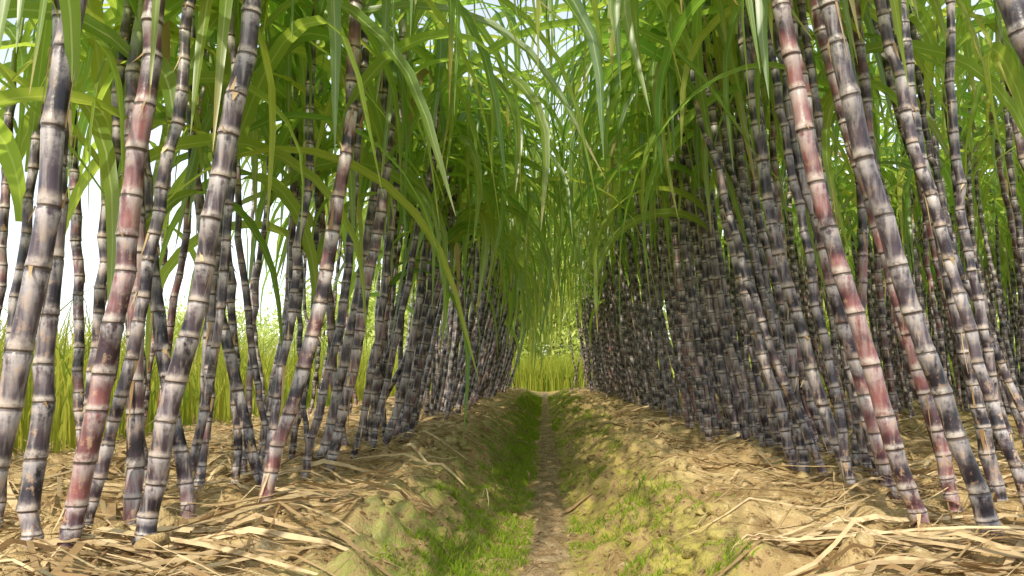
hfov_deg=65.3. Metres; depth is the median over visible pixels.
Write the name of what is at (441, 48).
sugarcane plant
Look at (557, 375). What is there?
rice field
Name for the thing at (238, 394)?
sugarcane plant
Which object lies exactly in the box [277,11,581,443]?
sugarcane plant
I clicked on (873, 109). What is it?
sugarcane plant
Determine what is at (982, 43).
sugarcane plant
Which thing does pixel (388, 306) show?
sugarcane plant
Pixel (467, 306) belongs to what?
sugarcane plant
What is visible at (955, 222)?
sugarcane plant
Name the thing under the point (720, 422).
sugarcane plant
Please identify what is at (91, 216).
sky
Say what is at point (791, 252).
sugarcane plant
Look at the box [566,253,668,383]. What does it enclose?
sugarcane plant
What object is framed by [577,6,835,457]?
sugarcane plant
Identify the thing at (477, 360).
sugarcane plant
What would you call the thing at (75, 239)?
sugarcane plant
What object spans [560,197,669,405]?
sugarcane plant
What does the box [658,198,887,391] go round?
tree
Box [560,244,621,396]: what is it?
sugarcane plant
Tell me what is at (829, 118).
sugarcane plant
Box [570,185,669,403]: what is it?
sugarcane plant
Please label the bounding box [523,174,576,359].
tree
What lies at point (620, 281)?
sugarcane plant
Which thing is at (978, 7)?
sugarcane plant
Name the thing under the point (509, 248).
sugarcane plant
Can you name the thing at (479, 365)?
sugarcane plant
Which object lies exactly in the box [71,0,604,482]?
sugarcane plant
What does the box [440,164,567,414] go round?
sugarcane plant
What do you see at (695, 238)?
sugarcane plant
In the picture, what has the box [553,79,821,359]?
sugarcane plant
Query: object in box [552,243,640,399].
sugarcane plant
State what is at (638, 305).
sugarcane plant
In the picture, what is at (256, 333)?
sugarcane plant
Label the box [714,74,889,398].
sugarcane plant
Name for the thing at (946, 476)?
sugarcane plant
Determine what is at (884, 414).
sugarcane plant
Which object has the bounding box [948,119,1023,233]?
sugarcane plant
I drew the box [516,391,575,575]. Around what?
dirt path
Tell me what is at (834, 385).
sugarcane plant
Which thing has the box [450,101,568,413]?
sugarcane plant
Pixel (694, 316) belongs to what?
sugarcane plant
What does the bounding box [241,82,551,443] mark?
sugarcane plant
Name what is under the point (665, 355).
sugarcane plant
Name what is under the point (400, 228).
sugarcane plant
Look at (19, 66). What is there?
sugarcane plant
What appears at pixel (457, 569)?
bank grass
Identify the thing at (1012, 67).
sugarcane plant
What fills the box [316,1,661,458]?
sugarcane plant
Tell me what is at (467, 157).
sugarcane plant
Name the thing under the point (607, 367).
sugarcane plant
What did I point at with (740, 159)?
sugarcane plant
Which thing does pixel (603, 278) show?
sugarcane plant
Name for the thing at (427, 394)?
sugarcane plant
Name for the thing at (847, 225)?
sugarcane plant
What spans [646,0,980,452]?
sugarcane plant
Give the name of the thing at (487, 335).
sugarcane plant
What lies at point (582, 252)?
sugarcane plant
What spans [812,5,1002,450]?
sugarcane plant
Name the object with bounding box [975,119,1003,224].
sugarcane plant
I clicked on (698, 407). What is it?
sugarcane plant
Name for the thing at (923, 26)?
sugarcane plant
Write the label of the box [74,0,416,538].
sugarcane plant
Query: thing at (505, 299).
sugarcane plant
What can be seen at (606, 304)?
sugarcane plant
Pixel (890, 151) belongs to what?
sugarcane plant
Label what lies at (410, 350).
sugarcane plant
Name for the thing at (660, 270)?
sugarcane plant
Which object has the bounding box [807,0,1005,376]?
sugarcane plant
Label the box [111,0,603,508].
sugarcane plant
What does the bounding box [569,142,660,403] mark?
sugarcane plant
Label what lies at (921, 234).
sugarcane plant
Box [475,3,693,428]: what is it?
sugarcane plant
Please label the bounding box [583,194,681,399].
sugarcane plant
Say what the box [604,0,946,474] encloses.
sugarcane plant
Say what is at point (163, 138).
sugarcane plant
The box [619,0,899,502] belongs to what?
sugarcane plant
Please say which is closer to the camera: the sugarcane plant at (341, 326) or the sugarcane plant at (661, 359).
the sugarcane plant at (341, 326)
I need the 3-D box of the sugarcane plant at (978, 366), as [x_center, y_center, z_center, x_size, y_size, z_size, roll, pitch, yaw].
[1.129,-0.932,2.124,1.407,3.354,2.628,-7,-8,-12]
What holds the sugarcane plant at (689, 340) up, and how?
on the ground at (393, 531)
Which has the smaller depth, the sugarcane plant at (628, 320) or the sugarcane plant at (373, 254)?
the sugarcane plant at (373, 254)
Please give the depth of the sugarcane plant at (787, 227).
7.11 m
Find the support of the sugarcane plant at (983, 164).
on the ground at (393, 531)
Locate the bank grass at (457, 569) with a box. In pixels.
[376,388,763,575]
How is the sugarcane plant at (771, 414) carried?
on the ground at (393, 531)
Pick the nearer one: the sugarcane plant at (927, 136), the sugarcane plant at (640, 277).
the sugarcane plant at (927, 136)
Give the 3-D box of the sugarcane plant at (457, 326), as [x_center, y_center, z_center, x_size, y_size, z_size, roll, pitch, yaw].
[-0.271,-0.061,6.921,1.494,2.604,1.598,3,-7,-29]
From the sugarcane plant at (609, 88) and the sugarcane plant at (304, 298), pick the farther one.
the sugarcane plant at (304, 298)
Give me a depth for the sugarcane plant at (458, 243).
6.67 m
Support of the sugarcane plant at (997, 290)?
on the ground at (393, 531)
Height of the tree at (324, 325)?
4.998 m
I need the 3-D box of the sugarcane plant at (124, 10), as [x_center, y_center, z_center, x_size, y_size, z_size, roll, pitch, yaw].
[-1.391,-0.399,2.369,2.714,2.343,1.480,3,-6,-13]
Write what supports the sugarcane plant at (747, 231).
on the ground at (393, 531)
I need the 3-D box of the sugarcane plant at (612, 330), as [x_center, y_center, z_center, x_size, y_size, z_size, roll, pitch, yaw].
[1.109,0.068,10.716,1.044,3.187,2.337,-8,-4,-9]
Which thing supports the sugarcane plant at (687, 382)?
on the ground at (393, 531)
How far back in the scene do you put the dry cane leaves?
2.13 m
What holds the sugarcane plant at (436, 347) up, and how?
on the ground at (393, 531)
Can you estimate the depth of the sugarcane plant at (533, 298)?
11.00 m
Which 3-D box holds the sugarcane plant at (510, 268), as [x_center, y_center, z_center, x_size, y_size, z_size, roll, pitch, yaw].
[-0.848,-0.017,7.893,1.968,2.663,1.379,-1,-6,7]
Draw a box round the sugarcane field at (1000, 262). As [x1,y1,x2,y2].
[306,0,1023,413]
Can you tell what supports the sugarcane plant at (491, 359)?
on the ground at (393, 531)
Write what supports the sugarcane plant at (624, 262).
on the ground at (393, 531)
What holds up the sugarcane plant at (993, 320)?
on the ground at (393, 531)
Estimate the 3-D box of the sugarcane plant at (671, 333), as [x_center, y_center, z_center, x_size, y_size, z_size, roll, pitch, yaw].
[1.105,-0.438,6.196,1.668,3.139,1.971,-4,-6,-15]
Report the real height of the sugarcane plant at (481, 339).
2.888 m
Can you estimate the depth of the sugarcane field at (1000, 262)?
10.06 m
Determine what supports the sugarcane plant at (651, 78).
on the ground at (393, 531)
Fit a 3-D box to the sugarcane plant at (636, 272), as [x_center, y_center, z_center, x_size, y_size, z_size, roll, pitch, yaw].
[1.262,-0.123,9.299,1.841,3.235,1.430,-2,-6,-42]
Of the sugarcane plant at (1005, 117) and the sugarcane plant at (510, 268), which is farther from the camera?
the sugarcane plant at (510, 268)
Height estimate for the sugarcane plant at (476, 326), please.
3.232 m
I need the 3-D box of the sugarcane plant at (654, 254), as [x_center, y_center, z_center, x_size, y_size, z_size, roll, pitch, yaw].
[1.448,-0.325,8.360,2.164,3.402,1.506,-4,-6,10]
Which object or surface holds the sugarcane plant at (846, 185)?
on the ground at (393, 531)
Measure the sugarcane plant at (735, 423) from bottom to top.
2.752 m
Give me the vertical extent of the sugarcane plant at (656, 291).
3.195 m
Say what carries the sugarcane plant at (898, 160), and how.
on the ground at (393, 531)
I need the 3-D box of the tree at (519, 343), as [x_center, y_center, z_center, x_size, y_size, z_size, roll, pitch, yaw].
[-1.124,0.154,32.173,7.001,7.599,6.743,6,-8,-43]
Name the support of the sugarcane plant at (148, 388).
on the ground at (393, 531)
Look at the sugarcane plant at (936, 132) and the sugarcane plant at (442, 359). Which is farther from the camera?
the sugarcane plant at (442, 359)
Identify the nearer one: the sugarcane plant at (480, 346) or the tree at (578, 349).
the sugarcane plant at (480, 346)
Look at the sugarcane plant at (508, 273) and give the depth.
7.95 m
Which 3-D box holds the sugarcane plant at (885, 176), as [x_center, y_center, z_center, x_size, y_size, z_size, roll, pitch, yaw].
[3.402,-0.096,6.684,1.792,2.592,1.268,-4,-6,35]
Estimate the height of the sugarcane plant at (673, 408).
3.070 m
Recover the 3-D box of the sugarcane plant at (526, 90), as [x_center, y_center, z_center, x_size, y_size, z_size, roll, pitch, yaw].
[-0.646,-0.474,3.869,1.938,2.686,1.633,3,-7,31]
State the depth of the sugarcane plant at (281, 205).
4.86 m
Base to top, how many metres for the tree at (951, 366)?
5.548 m
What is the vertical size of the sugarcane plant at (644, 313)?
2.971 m
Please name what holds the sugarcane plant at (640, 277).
on the ground at (393, 531)
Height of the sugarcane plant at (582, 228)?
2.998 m
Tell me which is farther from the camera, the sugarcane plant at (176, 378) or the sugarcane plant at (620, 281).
the sugarcane plant at (620, 281)
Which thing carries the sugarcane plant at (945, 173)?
on the ground at (393, 531)
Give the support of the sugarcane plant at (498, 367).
on the ground at (393, 531)
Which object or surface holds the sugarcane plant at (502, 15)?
on the ground at (393, 531)
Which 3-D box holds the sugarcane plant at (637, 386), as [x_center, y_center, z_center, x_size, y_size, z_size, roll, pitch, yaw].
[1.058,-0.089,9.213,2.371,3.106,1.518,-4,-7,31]
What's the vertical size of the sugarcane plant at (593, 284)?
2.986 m
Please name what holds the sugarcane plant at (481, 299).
on the ground at (393, 531)
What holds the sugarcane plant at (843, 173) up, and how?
on the ground at (393, 531)
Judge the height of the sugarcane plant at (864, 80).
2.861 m
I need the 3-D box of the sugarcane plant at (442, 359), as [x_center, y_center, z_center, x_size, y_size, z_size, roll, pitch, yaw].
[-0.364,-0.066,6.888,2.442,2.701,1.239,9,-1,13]
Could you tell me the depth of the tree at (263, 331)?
38.56 m
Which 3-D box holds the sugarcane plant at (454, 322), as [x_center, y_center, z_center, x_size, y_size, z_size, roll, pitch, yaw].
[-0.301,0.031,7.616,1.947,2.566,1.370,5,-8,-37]
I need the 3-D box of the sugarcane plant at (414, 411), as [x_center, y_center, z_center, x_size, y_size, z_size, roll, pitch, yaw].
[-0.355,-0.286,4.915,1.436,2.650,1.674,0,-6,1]
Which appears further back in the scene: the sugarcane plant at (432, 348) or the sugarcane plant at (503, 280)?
the sugarcane plant at (503, 280)
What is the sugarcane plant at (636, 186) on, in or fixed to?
on the ground at (393, 531)
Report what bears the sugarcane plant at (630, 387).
on the ground at (393, 531)
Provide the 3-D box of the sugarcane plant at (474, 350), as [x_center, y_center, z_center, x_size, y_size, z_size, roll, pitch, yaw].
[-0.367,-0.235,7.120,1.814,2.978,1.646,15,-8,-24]
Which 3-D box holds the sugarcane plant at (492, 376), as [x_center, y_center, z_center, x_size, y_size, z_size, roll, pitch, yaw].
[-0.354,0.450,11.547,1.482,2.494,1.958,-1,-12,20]
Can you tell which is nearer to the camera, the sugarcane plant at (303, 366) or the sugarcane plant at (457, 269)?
the sugarcane plant at (303, 366)
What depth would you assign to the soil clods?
2.39 m
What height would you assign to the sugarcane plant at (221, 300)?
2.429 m
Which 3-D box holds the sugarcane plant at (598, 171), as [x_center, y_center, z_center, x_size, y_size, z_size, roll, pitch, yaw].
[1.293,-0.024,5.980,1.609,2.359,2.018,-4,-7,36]
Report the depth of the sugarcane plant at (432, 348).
5.64 m
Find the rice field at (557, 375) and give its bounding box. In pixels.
[0,259,674,454]
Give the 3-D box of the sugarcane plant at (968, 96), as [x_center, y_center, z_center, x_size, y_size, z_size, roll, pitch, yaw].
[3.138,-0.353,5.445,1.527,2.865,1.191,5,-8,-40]
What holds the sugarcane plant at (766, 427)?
on the ground at (393, 531)
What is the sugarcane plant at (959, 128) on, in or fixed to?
on the ground at (393, 531)
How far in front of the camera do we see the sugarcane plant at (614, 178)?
6.51 m
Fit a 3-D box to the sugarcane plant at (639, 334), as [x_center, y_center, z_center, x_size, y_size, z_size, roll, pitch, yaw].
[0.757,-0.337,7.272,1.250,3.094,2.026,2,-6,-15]
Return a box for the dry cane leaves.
[0,387,1023,575]
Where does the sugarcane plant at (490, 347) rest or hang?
on the ground at (393, 531)
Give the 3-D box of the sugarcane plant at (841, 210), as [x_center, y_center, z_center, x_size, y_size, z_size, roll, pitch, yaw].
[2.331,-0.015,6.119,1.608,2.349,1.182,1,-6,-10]
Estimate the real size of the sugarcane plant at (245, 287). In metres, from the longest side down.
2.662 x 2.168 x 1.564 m
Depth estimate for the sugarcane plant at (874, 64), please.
6.57 m
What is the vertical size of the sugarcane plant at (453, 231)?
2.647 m
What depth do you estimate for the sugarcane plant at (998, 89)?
3.30 m
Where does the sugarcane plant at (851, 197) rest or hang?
on the ground at (393, 531)
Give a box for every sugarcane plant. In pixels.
[0,0,405,532]
[0,0,479,525]
[0,0,539,497]
[0,0,540,555]
[0,0,552,417]
[0,0,561,487]
[0,0,590,490]
[0,10,214,316]
[0,20,243,392]
[0,20,291,488]
[0,61,247,387]
[1,3,405,470]
[4,16,180,463]
[15,0,549,549]
[17,37,178,330]
[24,8,343,431]
[26,0,499,490]
[43,0,686,480]
[67,0,345,486]
[71,0,599,479]
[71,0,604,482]
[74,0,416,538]
[86,16,521,446]
[91,0,406,462]
[91,0,474,482]
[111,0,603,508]
[123,32,483,480]
[127,0,455,518]
[131,0,390,544]
[145,22,540,458]
[171,0,447,451]
[173,0,503,456]
[179,0,562,450]
[180,103,328,406]
[231,189,398,415]
[233,160,401,415]
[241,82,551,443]
[242,72,572,418]
[244,190,416,410]
[248,2,535,440]
[250,0,758,474]
[259,0,567,407]
[259,0,596,458]
[260,0,568,437]
[262,154,346,413]
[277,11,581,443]
[304,23,661,440]
[309,78,530,433]
[313,82,599,398]
[313,143,573,412]
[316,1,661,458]
[324,49,565,441]
[325,30,565,445]
[325,104,609,355]
[326,45,645,426]
[326,77,524,429]
[328,34,572,439]
[347,142,592,359]
[353,143,547,419]
[355,108,536,425]
[358,186,575,421]
[363,79,620,442]
[363,83,574,381]
[365,125,544,413]
[372,210,533,419]
[374,156,568,414]
[381,193,519,291]
[381,228,479,374]
[399,194,550,321]
[400,147,567,413]
[406,172,516,314]
[408,142,598,414]
[411,210,565,403]
[414,191,600,409]
[414,209,573,357]
[414,280,507,326]
[415,102,559,426]
[420,227,523,411]
[423,6,578,395]
[426,249,574,399]
[426,254,503,402]
[430,107,541,278]
[435,0,958,481]
[435,153,532,384]
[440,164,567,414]
[443,127,640,420]
[443,210,557,372]
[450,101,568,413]
[453,164,554,408]
[455,7,839,433]
[455,181,568,407]
[456,93,616,413]
[456,152,553,373]
[456,210,558,402]
[456,222,547,372]
[459,180,528,332]
[462,167,553,403]
[462,197,538,381]
[462,253,534,324]
[463,247,586,404]
[464,173,551,405]
[465,224,548,366]
[468,240,582,400]
[469,237,549,399]
[473,214,589,405]
[473,217,538,401]
[474,195,595,399]
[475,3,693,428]
[479,256,547,382]
[479,265,565,353]
[481,44,839,434]
[481,220,557,396]
[485,5,942,439]
[486,223,564,397]
[487,287,534,397]
[493,0,832,450]
[495,19,754,419]
[504,163,720,418]
[507,256,532,345]
[508,140,679,417]
[512,0,774,440]
[512,239,664,387]
[513,0,1004,536]
[517,0,929,527]
[519,14,901,446]
[520,0,855,489]
[520,11,866,436]
[525,129,791,363]
[528,131,661,409]
[529,112,666,409]
[531,211,693,379]
[534,33,768,425]
[534,188,645,393]
[538,47,687,410]
[538,213,625,400]
[539,1,894,455]
[539,134,665,411]
[539,180,669,400]
[541,63,781,428]
[545,71,719,421]
[545,87,661,407]
[546,0,911,446]
[547,0,908,447]
[548,0,782,435]
[548,0,791,419]
[548,103,780,419]
[548,216,722,315]
[548,217,668,361]
[549,172,644,405]
[549,198,636,307]
[550,11,712,441]
[550,183,641,408]
[551,205,634,398]
[551,237,631,402]
[552,83,785,434]
[552,164,669,375]
[552,240,640,398]
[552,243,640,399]
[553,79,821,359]
[553,92,679,374]
[553,207,657,350]
[554,11,803,436]
[554,133,654,411]
[555,78,680,392]
[557,173,679,345]
[559,54,719,435]
[559,199,634,404]
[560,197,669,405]
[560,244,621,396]
[560,261,628,372]
[561,0,785,351]
[561,243,637,402]
[562,0,1023,420]
[562,228,629,331]
[564,162,652,355]
[566,0,797,470]
[566,5,750,441]
[566,35,697,362]
[566,160,668,387]
[566,165,675,413]
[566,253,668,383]
[567,186,655,379]
[567,214,624,365]
[569,3,811,439]
[569,5,856,363]
[569,107,768,390]
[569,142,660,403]
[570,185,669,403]
[571,170,668,381]
[572,21,735,438]
[572,48,768,423]
[574,125,778,420]
[574,140,676,392]
[574,155,662,406]
[574,198,653,403]
[576,140,667,412]
[576,213,652,371]
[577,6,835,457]
[578,252,669,347]
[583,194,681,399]
[584,218,669,405]
[587,63,723,417]
[588,247,628,401]
[589,0,913,480]
[590,71,750,378]
[592,0,1001,512]
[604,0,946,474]
[607,0,989,482]
[612,20,867,449]
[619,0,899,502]
[622,3,887,449]
[632,0,994,448]
[642,0,1023,475]
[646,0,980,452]
[651,96,894,244]
[665,0,1021,503]
[673,0,878,469]
[680,0,958,487]
[680,0,1023,509]
[684,0,1013,454]
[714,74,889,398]
[717,133,886,406]
[718,94,884,319]
[722,0,1023,203]
[736,4,931,433]
[748,59,887,306]
[751,126,855,267]
[752,72,914,425]
[755,0,1008,501]
[759,140,916,432]
[760,140,1005,274]
[762,148,1023,419]
[763,115,983,416]
[767,14,955,167]
[767,46,848,282]
[767,105,882,305]
[778,0,983,204]
[781,0,1001,453]
[783,0,992,429]
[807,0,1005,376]
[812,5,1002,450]
[817,69,896,417]
[817,118,1001,419]
[820,0,1023,446]
[820,95,1003,339]
[831,110,982,419]
[831,125,959,388]
[839,75,1015,351]
[842,128,1023,358]
[846,23,1022,400]
[848,34,1021,283]
[849,0,1023,67]
[867,66,1023,352]
[869,1,1005,458]
[873,0,1019,268]
[874,32,994,355]
[882,159,993,275]
[883,151,1023,375]
[884,97,1021,208]
[888,104,1023,402]
[890,0,1023,304]
[893,0,1009,155]
[903,114,1005,363]
[916,147,1011,414]
[933,0,980,126]
[935,54,1022,242]
[945,113,988,194]
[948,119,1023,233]
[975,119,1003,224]
[978,136,1018,246]
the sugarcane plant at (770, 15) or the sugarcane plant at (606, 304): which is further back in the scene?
the sugarcane plant at (606, 304)
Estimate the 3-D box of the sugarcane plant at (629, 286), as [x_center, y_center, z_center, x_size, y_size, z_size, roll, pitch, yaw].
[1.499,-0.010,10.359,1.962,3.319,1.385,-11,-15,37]
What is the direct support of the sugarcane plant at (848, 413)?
on the ground at (393, 531)
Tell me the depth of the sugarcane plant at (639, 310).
8.72 m
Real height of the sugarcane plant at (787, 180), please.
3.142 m
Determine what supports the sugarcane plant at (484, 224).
on the ground at (393, 531)
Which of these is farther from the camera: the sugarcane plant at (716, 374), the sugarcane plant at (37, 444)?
the sugarcane plant at (716, 374)
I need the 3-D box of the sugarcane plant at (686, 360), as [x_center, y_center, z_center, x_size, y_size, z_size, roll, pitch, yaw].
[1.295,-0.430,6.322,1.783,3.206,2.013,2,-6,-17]
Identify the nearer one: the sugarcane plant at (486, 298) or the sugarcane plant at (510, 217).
the sugarcane plant at (510, 217)
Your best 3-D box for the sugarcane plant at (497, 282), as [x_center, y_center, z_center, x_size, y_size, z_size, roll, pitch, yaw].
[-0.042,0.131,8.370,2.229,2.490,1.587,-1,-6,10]
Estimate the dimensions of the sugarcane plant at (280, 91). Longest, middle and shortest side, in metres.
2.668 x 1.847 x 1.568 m
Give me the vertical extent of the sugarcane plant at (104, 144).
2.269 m
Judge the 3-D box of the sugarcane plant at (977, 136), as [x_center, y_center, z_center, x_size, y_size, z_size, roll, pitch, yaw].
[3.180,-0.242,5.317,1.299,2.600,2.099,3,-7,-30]
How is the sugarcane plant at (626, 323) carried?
on the ground at (393, 531)
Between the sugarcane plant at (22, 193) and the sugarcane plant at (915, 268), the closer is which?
the sugarcane plant at (22, 193)
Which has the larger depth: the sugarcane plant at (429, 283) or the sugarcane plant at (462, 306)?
the sugarcane plant at (462, 306)
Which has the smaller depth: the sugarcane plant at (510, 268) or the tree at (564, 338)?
the sugarcane plant at (510, 268)
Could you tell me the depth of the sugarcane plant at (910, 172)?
5.75 m
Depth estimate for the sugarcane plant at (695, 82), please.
3.34 m
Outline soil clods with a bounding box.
[0,408,1023,575]
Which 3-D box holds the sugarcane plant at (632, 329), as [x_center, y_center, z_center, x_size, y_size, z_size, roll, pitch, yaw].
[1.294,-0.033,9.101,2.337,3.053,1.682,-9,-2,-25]
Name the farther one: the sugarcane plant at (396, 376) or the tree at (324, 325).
the tree at (324, 325)
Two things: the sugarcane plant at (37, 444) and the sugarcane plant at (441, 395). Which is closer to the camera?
the sugarcane plant at (37, 444)
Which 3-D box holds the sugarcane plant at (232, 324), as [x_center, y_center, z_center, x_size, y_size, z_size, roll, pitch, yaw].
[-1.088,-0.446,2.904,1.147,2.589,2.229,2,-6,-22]
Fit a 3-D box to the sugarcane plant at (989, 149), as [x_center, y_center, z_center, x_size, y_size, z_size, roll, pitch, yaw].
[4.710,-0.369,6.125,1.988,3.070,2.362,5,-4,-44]
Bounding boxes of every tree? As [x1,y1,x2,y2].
[122,294,278,355]
[256,281,370,355]
[327,259,439,363]
[403,285,555,361]
[502,174,586,364]
[522,300,670,367]
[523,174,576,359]
[562,302,672,356]
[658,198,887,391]
[820,178,1019,391]
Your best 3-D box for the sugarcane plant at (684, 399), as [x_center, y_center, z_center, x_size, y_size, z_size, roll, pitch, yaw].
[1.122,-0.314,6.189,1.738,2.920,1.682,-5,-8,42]
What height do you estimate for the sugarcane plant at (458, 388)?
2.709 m
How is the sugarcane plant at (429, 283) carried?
on the ground at (393, 531)
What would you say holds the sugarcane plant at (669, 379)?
on the ground at (393, 531)
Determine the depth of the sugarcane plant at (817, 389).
2.99 m
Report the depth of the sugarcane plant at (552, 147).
4.88 m
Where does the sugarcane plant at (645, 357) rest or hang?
on the ground at (393, 531)
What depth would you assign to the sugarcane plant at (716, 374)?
4.96 m
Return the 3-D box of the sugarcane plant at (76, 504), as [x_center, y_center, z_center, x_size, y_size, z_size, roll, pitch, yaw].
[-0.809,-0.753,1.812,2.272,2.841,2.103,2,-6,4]
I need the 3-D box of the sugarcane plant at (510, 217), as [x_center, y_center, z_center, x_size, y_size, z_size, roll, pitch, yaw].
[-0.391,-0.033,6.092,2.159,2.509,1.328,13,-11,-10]
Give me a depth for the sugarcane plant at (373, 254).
3.21 m
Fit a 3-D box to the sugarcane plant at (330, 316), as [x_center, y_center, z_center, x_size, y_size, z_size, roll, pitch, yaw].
[-1.147,-0.400,4.071,1.995,2.620,1.402,3,-7,-25]
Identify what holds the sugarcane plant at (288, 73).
on the ground at (393, 531)
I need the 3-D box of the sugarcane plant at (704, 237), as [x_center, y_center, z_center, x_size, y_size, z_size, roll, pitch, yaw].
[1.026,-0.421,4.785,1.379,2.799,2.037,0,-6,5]
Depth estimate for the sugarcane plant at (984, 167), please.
7.60 m
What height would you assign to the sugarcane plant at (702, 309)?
3.413 m
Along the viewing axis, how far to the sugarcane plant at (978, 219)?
6.29 m
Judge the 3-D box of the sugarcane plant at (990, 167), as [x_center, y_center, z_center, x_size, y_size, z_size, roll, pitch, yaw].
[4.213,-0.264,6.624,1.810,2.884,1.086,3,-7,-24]
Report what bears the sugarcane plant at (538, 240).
on the ground at (393, 531)
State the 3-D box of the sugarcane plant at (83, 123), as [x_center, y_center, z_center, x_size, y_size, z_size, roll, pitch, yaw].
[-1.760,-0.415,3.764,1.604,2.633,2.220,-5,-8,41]
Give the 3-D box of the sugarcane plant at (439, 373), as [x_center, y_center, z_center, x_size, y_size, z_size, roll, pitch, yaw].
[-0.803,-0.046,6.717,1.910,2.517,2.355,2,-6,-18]
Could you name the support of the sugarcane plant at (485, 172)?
on the ground at (393, 531)
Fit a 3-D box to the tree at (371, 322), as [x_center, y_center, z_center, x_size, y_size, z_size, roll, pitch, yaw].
[-4.215,1.347,33.326,7.108,5.468,7.109,0,-6,2]
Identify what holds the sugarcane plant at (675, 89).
on the ground at (393, 531)
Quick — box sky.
[0,0,1017,358]
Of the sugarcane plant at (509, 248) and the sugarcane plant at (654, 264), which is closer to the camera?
the sugarcane plant at (509, 248)
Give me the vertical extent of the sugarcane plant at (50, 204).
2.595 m
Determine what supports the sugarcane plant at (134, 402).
on the ground at (393, 531)
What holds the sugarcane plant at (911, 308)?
on the ground at (393, 531)
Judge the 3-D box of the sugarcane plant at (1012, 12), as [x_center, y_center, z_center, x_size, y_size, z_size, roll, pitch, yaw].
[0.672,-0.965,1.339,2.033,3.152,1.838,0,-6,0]
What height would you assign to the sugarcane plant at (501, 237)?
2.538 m
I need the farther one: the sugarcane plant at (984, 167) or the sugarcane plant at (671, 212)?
the sugarcane plant at (984, 167)
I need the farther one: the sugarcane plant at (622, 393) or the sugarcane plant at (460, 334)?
the sugarcane plant at (622, 393)
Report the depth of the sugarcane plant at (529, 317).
9.71 m
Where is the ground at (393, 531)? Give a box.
[0,383,1023,575]
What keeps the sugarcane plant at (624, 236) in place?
on the ground at (393, 531)
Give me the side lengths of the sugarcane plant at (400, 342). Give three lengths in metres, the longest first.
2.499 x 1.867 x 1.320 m
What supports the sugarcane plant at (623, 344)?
on the ground at (393, 531)
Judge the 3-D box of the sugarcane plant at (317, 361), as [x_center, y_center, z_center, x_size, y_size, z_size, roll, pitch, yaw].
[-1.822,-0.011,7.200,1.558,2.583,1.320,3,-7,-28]
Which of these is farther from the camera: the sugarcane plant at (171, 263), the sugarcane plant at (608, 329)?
the sugarcane plant at (608, 329)
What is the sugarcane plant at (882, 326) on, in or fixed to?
on the ground at (393, 531)
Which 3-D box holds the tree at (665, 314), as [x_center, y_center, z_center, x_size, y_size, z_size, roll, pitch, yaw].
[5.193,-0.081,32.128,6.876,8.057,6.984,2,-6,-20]
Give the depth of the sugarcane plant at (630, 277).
8.35 m
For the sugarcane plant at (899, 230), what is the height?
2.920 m
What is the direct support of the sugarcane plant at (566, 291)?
on the ground at (393, 531)
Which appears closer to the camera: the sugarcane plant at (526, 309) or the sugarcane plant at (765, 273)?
the sugarcane plant at (765, 273)
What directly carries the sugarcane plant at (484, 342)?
on the ground at (393, 531)
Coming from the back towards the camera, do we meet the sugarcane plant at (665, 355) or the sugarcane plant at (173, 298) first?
the sugarcane plant at (665, 355)
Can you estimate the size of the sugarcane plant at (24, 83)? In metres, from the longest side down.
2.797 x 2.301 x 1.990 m
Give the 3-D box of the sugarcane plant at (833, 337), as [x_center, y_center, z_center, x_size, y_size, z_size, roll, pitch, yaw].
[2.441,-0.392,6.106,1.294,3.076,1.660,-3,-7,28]
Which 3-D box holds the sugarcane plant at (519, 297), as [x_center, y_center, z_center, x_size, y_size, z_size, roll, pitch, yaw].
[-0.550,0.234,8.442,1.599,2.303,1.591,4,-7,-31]
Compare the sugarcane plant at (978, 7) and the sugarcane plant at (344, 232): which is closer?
the sugarcane plant at (978, 7)
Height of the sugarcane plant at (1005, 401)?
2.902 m
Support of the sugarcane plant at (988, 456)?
on the ground at (393, 531)
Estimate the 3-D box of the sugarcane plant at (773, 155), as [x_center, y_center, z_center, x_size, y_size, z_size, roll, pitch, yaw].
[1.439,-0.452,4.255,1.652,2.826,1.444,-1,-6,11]
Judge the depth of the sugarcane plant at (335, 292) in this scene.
7.79 m
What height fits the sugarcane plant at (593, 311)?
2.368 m
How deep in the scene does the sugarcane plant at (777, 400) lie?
3.65 m
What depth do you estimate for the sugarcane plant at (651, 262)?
8.85 m
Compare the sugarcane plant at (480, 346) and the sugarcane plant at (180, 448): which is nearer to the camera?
the sugarcane plant at (180, 448)
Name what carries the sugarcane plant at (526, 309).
on the ground at (393, 531)
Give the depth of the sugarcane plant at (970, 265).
2.70 m
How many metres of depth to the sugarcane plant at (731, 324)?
4.54 m
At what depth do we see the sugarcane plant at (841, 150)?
4.86 m
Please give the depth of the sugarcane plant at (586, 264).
8.07 m
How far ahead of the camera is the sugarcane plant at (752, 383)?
4.20 m
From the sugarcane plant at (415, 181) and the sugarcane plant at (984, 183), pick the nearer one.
the sugarcane plant at (415, 181)
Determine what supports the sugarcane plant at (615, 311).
on the ground at (393, 531)
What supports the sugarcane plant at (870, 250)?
on the ground at (393, 531)
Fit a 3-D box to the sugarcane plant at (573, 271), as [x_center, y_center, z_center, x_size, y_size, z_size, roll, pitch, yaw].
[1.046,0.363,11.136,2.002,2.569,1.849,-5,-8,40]
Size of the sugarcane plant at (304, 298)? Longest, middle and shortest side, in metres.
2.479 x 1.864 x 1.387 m
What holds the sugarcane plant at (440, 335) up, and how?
on the ground at (393, 531)
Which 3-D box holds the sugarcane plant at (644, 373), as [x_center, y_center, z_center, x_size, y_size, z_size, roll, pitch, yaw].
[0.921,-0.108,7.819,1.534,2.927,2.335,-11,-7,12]

